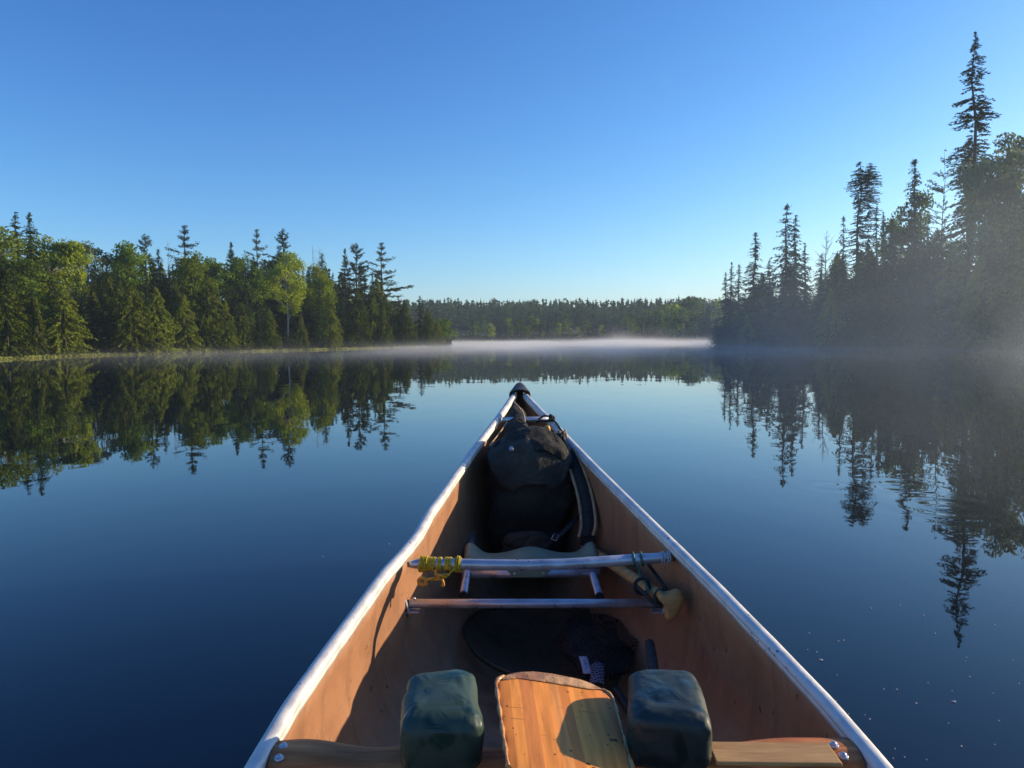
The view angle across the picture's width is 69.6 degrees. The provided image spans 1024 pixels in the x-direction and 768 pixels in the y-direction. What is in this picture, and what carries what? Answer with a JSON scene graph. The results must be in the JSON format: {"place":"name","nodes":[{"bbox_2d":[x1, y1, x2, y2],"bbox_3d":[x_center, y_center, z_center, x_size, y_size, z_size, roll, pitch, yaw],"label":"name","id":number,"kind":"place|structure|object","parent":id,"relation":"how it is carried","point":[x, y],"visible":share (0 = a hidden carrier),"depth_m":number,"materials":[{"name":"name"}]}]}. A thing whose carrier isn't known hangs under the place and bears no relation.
{"place":"outdoors","nodes":[
{"label":"outdoors","id":0,"kind":"place"},
{"bbox_2d":[0,341,1023,767],"bbox_3d":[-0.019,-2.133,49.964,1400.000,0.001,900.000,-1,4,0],"label":"water","id":1,"kind":"structure","parent":0,"point":[198,551],"depth_m":4.11,"materials":[{"name":"blue liquid"}]},
{"bbox_2d":[244,382,892,767],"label":"canoe","id":2,"kind":"object","parent":1,"relation":"on","point":[398,674],"visible":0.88,"depth_m":1.64,"materials":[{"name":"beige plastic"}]},
{"bbox_2d":[417,555,461,586],"bbox_3d":[-0.179,0.463,1.828,0.111,0.072,0.052,-1,4,0],"label":"rope","id":3,"kind":"object","parent":2,"relation":"attached to","point":[424,560],"visible":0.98,"depth_m":1.81,"materials":[{"name":"yellow fabric"}]},
{"bbox_2d":[487,401,596,552],"bbox_3d":[0.097,0.392,2.804,0.378,0.591,0.773,-1,4,0],"label":"backpack","id":4,"kind":"object","parent":2,"relation":"in","point":[537,475],"visible":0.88,"depth_m":2.62,"materials":[{"name":"fabric"}]},
{"bbox_2d":[463,608,637,714],"bbox_3d":[0.114,0.745,2.031,0.524,0.129,0.782,-1,4,0],"label":"landing net","id":5,"kind":"object","parent":2,"relation":"on","point":[594,668],"visible":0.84,"depth_m":2.10,"materials":[{"name":"black fabric"}]},
{"bbox_2d":[495,671,634,767],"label":"paddle","id":6,"kind":"object","parent":2,"relation":"on","point":[548,720],"visible":1,"depth_m":1.05,"materials":[{"name":"brown wood"}]},
{"bbox_2d":[579,543,683,620],"bbox_3d":[0.304,0.553,2.272,0.077,0.180,1.043,-1,4,-8],"label":"paddle","id":7,"kind":"object","parent":2,"relation":"in","point":[671,601],"visible":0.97,"depth_m":1.76,"materials":[{"name":"brown wood"}]},
{"bbox_2d":[633,563,668,607],"bbox_3d":[0.359,0.496,1.820,0.086,0.087,0.092,-3,4,-37],"label":"cord","id":8,"kind":"object","parent":2,"relation":"attached to","point":[638,590],"visible":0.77,"depth_m":1.83,"materials":[{"name":"black fabric"}]},
{"bbox_2d":[645,639,658,668],"bbox_3d":[0.285,0.606,1.434,0.024,0.045,0.548,0,4,7],"label":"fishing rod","id":9,"kind":"object","parent":2,"relation":"in","point":[651,657],"visible":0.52,"depth_m":1.61,"materials":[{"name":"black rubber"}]},
{"bbox_2d":[0,323,1023,359],"bbox_3d":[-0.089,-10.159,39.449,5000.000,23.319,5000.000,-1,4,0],"label":"ground","id":10,"kind":"structure","parent":0,"point":[461,331],"depth_m":73.78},
{"bbox_2d":[0,269,40,358],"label":"cedar tree","id":11,"kind":"object","parent":10,"relation":"on","point":[14,332],"visible":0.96,"depth_m":43.75,"materials":[{"name":"green plant"}]},
{"bbox_2d":[0,226,48,307],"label":"birch tree","id":12,"kind":"object","parent":10,"relation":"on","point":[6,245],"visible":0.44,"depth_m":48.90,"materials":[{"name":"green plant"}]},
{"bbox_2d":[0,257,51,332],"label":"maple tree","id":13,"kind":"object","parent":10,"relation":"on","point":[24,263],"visible":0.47,"depth_m":48.80,"materials":[{"name":"green plant"}]},
{"bbox_2d":[27,296,49,356],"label":"cedar tree","id":14,"kind":"object","parent":10,"relation":"on","point":[38,325],"visible":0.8,"depth_m":47.20,"materials":[{"name":"green plant"}]},
{"bbox_2d":[17,212,62,345],"bbox_3d":[-33.333,-6.759,51.109,4.845,10.342,4.720,1,4,27],"label":"fir tree","id":15,"kind":"object","parent":10,"relation":"on","point":[31,239],"visible":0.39,"depth_m":51.21,"materials":[{"name":"green plant"}]},
{"bbox_2d":[18,234,85,299],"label":"birch tree","id":16,"kind":"object","parent":10,"relation":"on","point":[64,261],"visible":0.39,"depth_m":55.21,"materials":[{"name":"green plant"}]},
{"bbox_2d":[40,272,71,346],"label":"cedar tree","id":17,"kind":"object","parent":10,"relation":"on","point":[55,286],"visible":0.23,"depth_m":52.12,"materials":[{"name":"green plant"}]},
{"bbox_2d":[41,240,93,330],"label":"birch tree","id":18,"kind":"object","parent":10,"relation":"on","point":[75,247],"visible":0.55,"depth_m":56.02,"materials":[{"name":"green plant"}]},
{"bbox_2d":[36,286,99,356],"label":"cedar tree","id":19,"kind":"object","parent":10,"relation":"on","point":[64,305],"visible":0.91,"depth_m":49.28,"materials":[{"name":"green plant"}]},
{"bbox_2d":[59,237,115,286],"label":"aspen tree","id":20,"kind":"object","parent":10,"relation":"on","point":[105,260],"visible":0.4,"depth_m":59.94,"materials":[{"name":"green plant"}]},
{"bbox_2d":[74,272,120,353],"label":"spruce tree","id":21,"kind":"object","parent":10,"relation":"on","point":[91,303],"visible":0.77,"depth_m":54.39,"materials":[{"name":"green plant"}]},
{"bbox_2d":[78,287,116,351],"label":"cedar tree","id":22,"kind":"object","parent":10,"relation":"on","point":[84,315],"visible":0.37,"depth_m":54.89,"materials":[{"name":"green plant"}]},
{"bbox_2d":[86,282,122,351],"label":"spruce tree","id":23,"kind":"object","parent":10,"relation":"on","point":[105,320],"visible":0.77,"depth_m":54.70,"materials":[{"name":"green plant"}]},
{"bbox_2d":[90,276,119,323],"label":"cedar tree","id":24,"kind":"object","parent":10,"relation":"on","point":[110,288],"visible":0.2,"depth_m":58.94,"materials":[{"name":"green plant"}]},
{"bbox_2d":[90,240,151,306],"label":"maple tree","id":25,"kind":"object","parent":10,"relation":"on","point":[125,260],"visible":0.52,"depth_m":60.35,"materials":[{"name":"green plant"}]},
{"bbox_2d":[105,281,145,349],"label":"cedar tree","id":26,"kind":"object","parent":10,"relation":"on","point":[119,294],"visible":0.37,"depth_m":57.28,"materials":[{"name":"green plant"}]},
{"bbox_2d":[109,282,167,354],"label":"cedar tree","id":27,"kind":"object","parent":10,"relation":"on","point":[130,312],"visible":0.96,"depth_m":54.98,"materials":[{"name":"green plant"}]},
{"bbox_2d":[130,233,166,316],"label":"pine tree","id":28,"kind":"object","parent":10,"relation":"on","point":[147,242],"visible":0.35,"depth_m":64.13,"materials":[{"name":"green plant"}]},
{"bbox_2d":[149,249,164,305],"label":"fir tree","id":29,"kind":"object","parent":10,"relation":"on","point":[159,281],"visible":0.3,"depth_m":67.21,"materials":[{"name":"green plant"}]},
{"bbox_2d":[136,286,178,353],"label":"cedar tree","id":30,"kind":"object","parent":10,"relation":"on","point":[158,309],"visible":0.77,"depth_m":57.14,"materials":[{"name":"green plant"}]},
{"bbox_2d":[160,277,187,346],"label":"cedar tree","id":31,"kind":"object","parent":10,"relation":"on","point":[176,294],"visible":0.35,"depth_m":62.45,"materials":[{"name":"green plant"}]},
{"bbox_2d":[167,294,203,352],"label":"cedar tree","id":32,"kind":"object","parent":10,"relation":"on","point":[187,327],"visible":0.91,"depth_m":60.14,"materials":[{"name":"green plant"}]},
{"bbox_2d":[158,225,225,318],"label":"pine tree","id":33,"kind":"object","parent":10,"relation":"on","point":[185,252],"visible":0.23,"depth_m":67.39,"materials":[{"name":"green plant"}]},
{"bbox_2d":[171,251,220,325],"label":"birch tree","id":34,"kind":"object","parent":10,"relation":"on","point":[192,262],"visible":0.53,"depth_m":64.89,"materials":[{"name":"green plant"}]},
{"bbox_2d":[164,260,235,319],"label":"maple tree","id":35,"kind":"object","parent":10,"relation":"on","point":[217,270],"visible":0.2,"depth_m":68.68,"materials":[{"name":"green plant"}]},
{"bbox_2d":[187,274,239,352],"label":"cedar tree","id":36,"kind":"object","parent":10,"relation":"on","point":[212,309],"visible":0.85,"depth_m":62.55,"materials":[{"name":"green plant"}]},
{"bbox_2d":[0,345,438,359],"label":"shore grass","id":37,"kind":"structure","parent":10,"relation":"on","point":[117,353],"depth_m":55.84,"materials":[{"name":"green plant"}]},
{"bbox_2d":[0,326,443,356],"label":"undergrowth","id":38,"kind":"object","parent":10,"relation":"on","point":[290,343],"visible":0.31,"depth_m":60.18,"materials":[{"name":"green plant"}]},
{"bbox_2d":[203,256,240,305],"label":"maple tree","id":39,"kind":"object","parent":10,"relation":"on","point":[226,288],"visible":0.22,"depth_m":69.38,"materials":[{"name":"green plant"}]},
{"bbox_2d":[215,300,241,351],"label":"cedar tree","id":40,"kind":"object","parent":10,"relation":"on","point":[224,335],"visible":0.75,"depth_m":63.68,"materials":[{"name":"green plant"}]},
{"bbox_2d":[234,303,256,351],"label":"cedar tree","id":41,"kind":"object","parent":10,"relation":"on","point":[242,319],"visible":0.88,"depth_m":65.60,"materials":[{"name":"green plant"}]},
{"bbox_2d":[234,273,258,344],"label":"spruce tree","id":42,"kind":"object","parent":10,"relation":"on","point":[247,309],"visible":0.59,"depth_m":68.89,"materials":[{"name":"green plant"}]},
{"bbox_2d":[222,254,274,327],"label":"maple tree","id":43,"kind":"object","parent":10,"relation":"on","point":[240,267],"visible":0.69,"depth_m":70.50,"materials":[{"name":"green plant"}]},
{"bbox_2d":[250,275,271,346],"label":"spruce tree","id":44,"kind":"object","parent":10,"relation":"on","point":[258,326],"visible":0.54,"depth_m":70.93,"materials":[{"name":"green plant"}]},
{"bbox_2d":[244,229,284,320],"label":"pine tree","id":45,"kind":"object","parent":10,"relation":"on","point":[256,248],"visible":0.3,"depth_m":74.65,"materials":[{"name":"green plant"}]},
{"bbox_2d":[257,307,283,350],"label":"cedar tree","id":46,"kind":"object","parent":10,"relation":"on","point":[269,325],"visible":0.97,"depth_m":68.33,"materials":[{"name":"green plant"}]},
{"bbox_2d":[264,251,308,340],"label":"birch tree","id":47,"kind":"object","parent":10,"relation":"on","point":[280,269],"visible":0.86,"depth_m":73.91,"materials":[{"name":"green plant"}]},
{"bbox_2d":[261,229,313,333],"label":"pine tree","id":48,"kind":"object","parent":10,"relation":"on","point":[280,236],"visible":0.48,"depth_m":77.14,"materials":[{"name":"green plant"}]},
{"bbox_2d":[294,313,310,349],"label":"cedar tree","id":49,"kind":"object","parent":10,"relation":"on","point":[304,341],"visible":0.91,"depth_m":71.73,"materials":[{"name":"green plant"}]},
{"bbox_2d":[300,263,337,323],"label":"birch tree","id":50,"kind":"object","parent":10,"relation":"on","point":[309,301],"visible":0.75,"depth_m":77.46,"materials":[{"name":"green plant"}]},
{"bbox_2d":[306,278,338,346],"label":"fir tree","id":51,"kind":"object","parent":10,"relation":"on","point":[318,285],"visible":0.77,"depth_m":76.68,"materials":[{"name":"green plant"}]},
{"bbox_2d":[314,292,344,348],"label":"cedar tree","id":52,"kind":"object","parent":10,"relation":"on","point":[329,318],"visible":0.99,"depth_m":75.25,"materials":[{"name":"green plant"}]},
{"bbox_2d":[330,282,355,341],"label":"fir tree","id":53,"kind":"object","parent":10,"relation":"on","point":[338,310],"visible":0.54,"depth_m":79.92,"materials":[{"name":"green plant"}]},
{"bbox_2d":[337,248,363,325],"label":"pine tree","id":54,"kind":"object","parent":10,"relation":"on","point":[347,274],"visible":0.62,"depth_m":85.45,"materials":[{"name":"green plant"}]},
{"bbox_2d":[343,288,374,347],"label":"cedar tree","id":55,"kind":"object","parent":10,"relation":"on","point":[356,312],"visible":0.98,"depth_m":80.10,"materials":[{"name":"green plant"}]},
{"bbox_2d":[338,243,382,335],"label":"pine tree","id":56,"kind":"object","parent":10,"relation":"on","point":[360,269],"visible":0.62,"depth_m":86.43,"materials":[{"name":"green plant"}]},
{"bbox_2d":[365,289,388,342],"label":"cedar tree","id":57,"kind":"object","parent":10,"relation":"on","point":[374,309],"visible":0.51,"depth_m":87.21,"materials":[{"name":"green plant"}]},
{"bbox_2d":[374,304,396,347],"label":"cedar tree","id":58,"kind":"object","parent":10,"relation":"on","point":[381,331],"visible":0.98,"depth_m":84.99,"materials":[{"name":"green plant"}]},
{"bbox_2d":[363,242,414,320],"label":"pine tree","id":59,"kind":"object","parent":10,"relation":"on","point":[381,282],"visible":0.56,"depth_m":91.98,"materials":[{"name":"green plant"}]},
{"bbox_2d":[376,299,402,331],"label":"maple tree","id":60,"kind":"object","parent":10,"relation":"on","point":[388,306],"visible":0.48,"depth_m":89.66,"materials":[{"name":"green plant"}]},
{"bbox_2d":[388,300,418,346],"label":"cedar tree","id":61,"kind":"object","parent":10,"relation":"on","point":[408,322],"visible":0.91,"depth_m":90.01,"materials":[{"name":"green plant"}]},
{"bbox_2d":[408,295,434,344],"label":"spruce tree","id":62,"kind":"object","parent":10,"relation":"on","point":[419,321],"visible":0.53,"depth_m":96.46,"materials":[{"name":"green plant"}]},
{"bbox_2d":[415,308,437,346],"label":"cedar tree","id":63,"kind":"object","parent":10,"relation":"on","point":[426,337],"visible":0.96,"depth_m":94.46,"materials":[{"name":"green plant"}]},
{"bbox_2d":[441,332,708,345],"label":"shrub fringe","id":64,"kind":"object","parent":10,"relation":"on","point":[500,337],"visible":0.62,"depth_m":181.15,"materials":[{"name":"green plant"}]},
{"bbox_2d":[451,338,702,342],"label":"shore grass","id":65,"kind":"structure","parent":10,"relation":"on","point":[512,341],"depth_m":179.52,"materials":[{"name":"green plant"}]},
{"bbox_2d":[344,293,814,329],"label":"distant forest","id":66,"kind":"object","parent":10,"relation":"on","point":[458,314],"visible":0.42,"depth_m":224.52,"materials":[{"name":"green plant"}]},
{"bbox_2d":[665,307,698,340],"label":"birch tree","id":67,"kind":"object","parent":10,"relation":"on","point":[684,317],"visible":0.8,"depth_m":162.59,"materials":[{"name":"green plant"}]},
{"bbox_2d":[709,272,736,345],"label":"spruce tree","id":68,"kind":"object","parent":10,"relation":"on","point":[726,305],"visible":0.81,"depth_m":73.54,"materials":[{"name":"green plant"}]},
{"bbox_2d":[714,262,739,341],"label":"spruce tree","id":69,"kind":"object","parent":10,"relation":"on","point":[731,291],"visible":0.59,"depth_m":73.66,"materials":[{"name":"green plant"}]},
{"bbox_2d":[718,265,747,344],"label":"spruce tree","id":70,"kind":"object","parent":10,"relation":"on","point":[736,307],"visible":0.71,"depth_m":71.83,"materials":[{"name":"green plant"}]},
{"bbox_2d":[736,314,757,345],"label":"cedar tree","id":71,"kind":"object","parent":10,"relation":"on","point":[744,329],"visible":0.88,"depth_m":69.49,"materials":[{"name":"green plant"}]},
{"bbox_2d":[731,290,765,344],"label":"cedar tree","id":72,"kind":"object","parent":10,"relation":"on","point":[748,309],"visible":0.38,"depth_m":70.70,"materials":[{"name":"green plant"}]},
{"bbox_2d":[727,233,773,340],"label":"spruce tree","id":73,"kind":"object","parent":10,"relation":"on","point":[753,278],"visible":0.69,"depth_m":70.49,"materials":[{"name":"green plant"}]},
{"bbox_2d":[749,258,778,345],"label":"spruce tree","id":74,"kind":"object","parent":10,"relation":"on","point":[766,308],"visible":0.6,"depth_m":68.43,"materials":[{"name":"green plant"}]},
{"bbox_2d":[744,204,815,344],"bbox_3d":[24.202,-9.265,64.499,6.952,13.196,6.520,-3,4,-33],"label":"spruce tree","id":75,"kind":"object","parent":10,"relation":"on","point":[784,285],"visible":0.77,"depth_m":64.47,"materials":[{"name":"green plant"}]},
{"bbox_2d":[777,214,811,334],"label":"spruce tree","id":76,"kind":"object","parent":10,"relation":"on","point":[796,255],"visible":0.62,"depth_m":64.18,"materials":[{"name":"green plant"}]},
{"bbox_2d":[784,243,816,345],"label":"spruce tree","id":77,"kind":"object","parent":10,"relation":"on","point":[805,289],"visible":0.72,"depth_m":62.86,"materials":[{"name":"green plant"}]},
{"bbox_2d":[786,253,829,347],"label":"spruce tree","id":78,"kind":"object","parent":10,"relation":"on","point":[820,294],"visible":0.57,"depth_m":59.64,"materials":[{"name":"green plant"}]},
{"bbox_2d":[811,288,849,347],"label":"cedar tree","id":79,"kind":"object","parent":10,"relation":"on","point":[832,303],"visible":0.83,"depth_m":56.77,"materials":[{"name":"green plant"}]},
{"bbox_2d":[825,216,858,332],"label":"spruce tree","id":80,"kind":"object","parent":10,"relation":"on","point":[842,281],"visible":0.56,"depth_m":57.65,"materials":[{"name":"green plant"}]},
{"bbox_2d":[839,253,865,335],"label":"fir tree","id":81,"kind":"object","parent":10,"relation":"on","point":[855,294],"visible":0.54,"depth_m":56.57,"materials":[{"name":"green plant"}]},
{"bbox_2d":[841,162,882,322],"bbox_3d":[27.387,-9.823,57.582,3.331,14.954,2.593,-1,4,0],"label":"spruce tree","id":82,"kind":"object","parent":10,"relation":"on","point":[864,178],"visible":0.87,"depth_m":57.34,"materials":[{"name":"green plant"}]},
{"bbox_2d":[846,259,877,346],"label":"spruce tree","id":83,"kind":"object","parent":10,"relation":"on","point":[860,320],"visible":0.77,"depth_m":53.33,"materials":[{"name":"green plant"}]},
{"bbox_2d":[844,244,879,328],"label":"cedar tree","id":84,"kind":"object","parent":10,"relation":"on","point":[870,252],"visible":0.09,"depth_m":58.38,"materials":[{"name":"green plant"}]},
{"bbox_2d":[706,314,1023,350],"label":"undergrowth","id":85,"kind":"object","parent":10,"relation":"on","point":[905,343],"visible":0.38,"depth_m":53.21,"materials":[{"name":"green plant"}]},
{"bbox_2d":[851,259,879,346],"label":"spruce tree","id":86,"kind":"object","parent":10,"relation":"on","point":[864,288],"visible":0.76,"depth_m":53.21,"materials":[{"name":"green plant"}]},
{"bbox_2d":[867,204,881,291],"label":"spruce tree","id":87,"kind":"object","parent":10,"relation":"on","point":[874,259],"visible":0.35,"depth_m":57.15,"materials":[{"name":"green plant"}]},
{"bbox_2d":[872,212,892,307],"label":"spruce tree","id":88,"kind":"object","parent":10,"relation":"on","point":[882,251],"visible":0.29,"depth_m":55.55,"materials":[{"name":"green plant"}]},
{"bbox_2d":[869,219,906,334],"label":"spruce tree","id":89,"kind":"object","parent":10,"relation":"on","point":[891,267],"visible":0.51,"depth_m":52.98,"materials":[{"name":"green plant"}]},
{"bbox_2d":[890,243,919,324],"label":"fir tree","id":90,"kind":"object","parent":10,"relation":"on","point":[909,259],"visible":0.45,"depth_m":52.72,"materials":[{"name":"green plant"}]},
{"bbox_2d":[875,189,935,310],"bbox_3d":[30.060,-8.674,55.687,4.934,11.843,4.272,1,4,25],"label":"maple tree","id":91,"kind":"object","parent":10,"relation":"on","point":[922,203],"visible":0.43,"depth_m":54.73,"materials":[{"name":"green plant"}]},
{"bbox_2d":[883,159,931,329],"bbox_3d":[29.590,-9.537,54.715,4.792,14.137,5.701,0,4,10],"label":"spruce tree","id":92,"kind":"object","parent":10,"relation":"on","point":[913,241],"visible":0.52,"depth_m":54.03,"materials":[{"name":"green plant"}]},
{"bbox_2d":[905,212,941,323],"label":"spruce tree","id":93,"kind":"object","parent":10,"relation":"on","point":[927,228],"visible":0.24,"depth_m":50.27,"materials":[{"name":"green plant"}]},
{"bbox_2d":[923,150,962,264],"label":"larch tree","id":94,"kind":"object","parent":10,"relation":"on","point":[935,188],"visible":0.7,"depth_m":53.05,"materials":[{"name":"green plant"}]},
{"bbox_2d":[941,145,984,292],"bbox_3d":[31.060,-9.427,50.618,5.683,14.039,5.534,2,4,35],"label":"spruce tree","id":95,"kind":"object","parent":10,"relation":"on","point":[963,248],"visible":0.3,"depth_m":50.59,"materials":[{"name":"green plant"}]},
{"bbox_2d":[942,32,999,272],"bbox_3d":[32.906,-13.701,52.612,3.826,22.595,3.916,3,5,41],"label":"spruce tree","id":96,"kind":"object","parent":10,"relation":"on","point":[977,124],"visible":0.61,"depth_m":52.17,"materials":[{"name":"green plant"}]},
{"bbox_2d":[942,254,999,350],"bbox_3d":[26.554,-4.467,41.963,3.453,5.893,3.530,-1,4,-14],"label":"cedar tree","id":97,"kind":"object","parent":10,"relation":"on","point":[970,298],"visible":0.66,"depth_m":41.75,"materials":[{"name":"green plant"}]},
{"bbox_2d":[968,240,1003,349],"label":"spruce tree","id":98,"kind":"object","parent":10,"relation":"on","point":[996,260],"visible":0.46,"depth_m":41.49,"materials":[{"name":"green plant"}]},
{"bbox_2d":[950,137,1023,229],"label":"aspen tree","id":99,"kind":"object","parent":10,"relation":"on","point":[968,196],"visible":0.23,"depth_m":49.36,"materials":[{"name":"green plant"}]},
{"bbox_2d":[963,214,1013,288],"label":"cedar tree","id":100,"kind":"object","parent":10,"relation":"on","point":[999,220],"visible":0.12,"depth_m":44.59,"materials":[{"name":"green plant"}]},
{"bbox_2d":[962,170,1023,256],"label":"aspen tree","id":101,"kind":"object","parent":10,"relation":"on","point":[983,193],"visible":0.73,"depth_m":47.55,"materials":[{"name":"green plant"}]},
{"bbox_2d":[965,132,1023,233],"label":"aspen tree","id":102,"kind":"object","parent":10,"relation":"on","point":[1014,180],"visible":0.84,"depth_m":46.56,"materials":[{"name":"green plant"}]},
{"bbox_2d":[971,233,1023,352],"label":"cedar tree","id":103,"kind":"object","parent":10,"relation":"on","point":[1018,340],"visible":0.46,"depth_m":39.52,"materials":[{"name":"green plant"}]},
{"bbox_2d":[0,0,1023,306],"label":"sky","id":104,"kind":"structure","parent":0,"point":[502,150],"materials":[{"name":"blue"}]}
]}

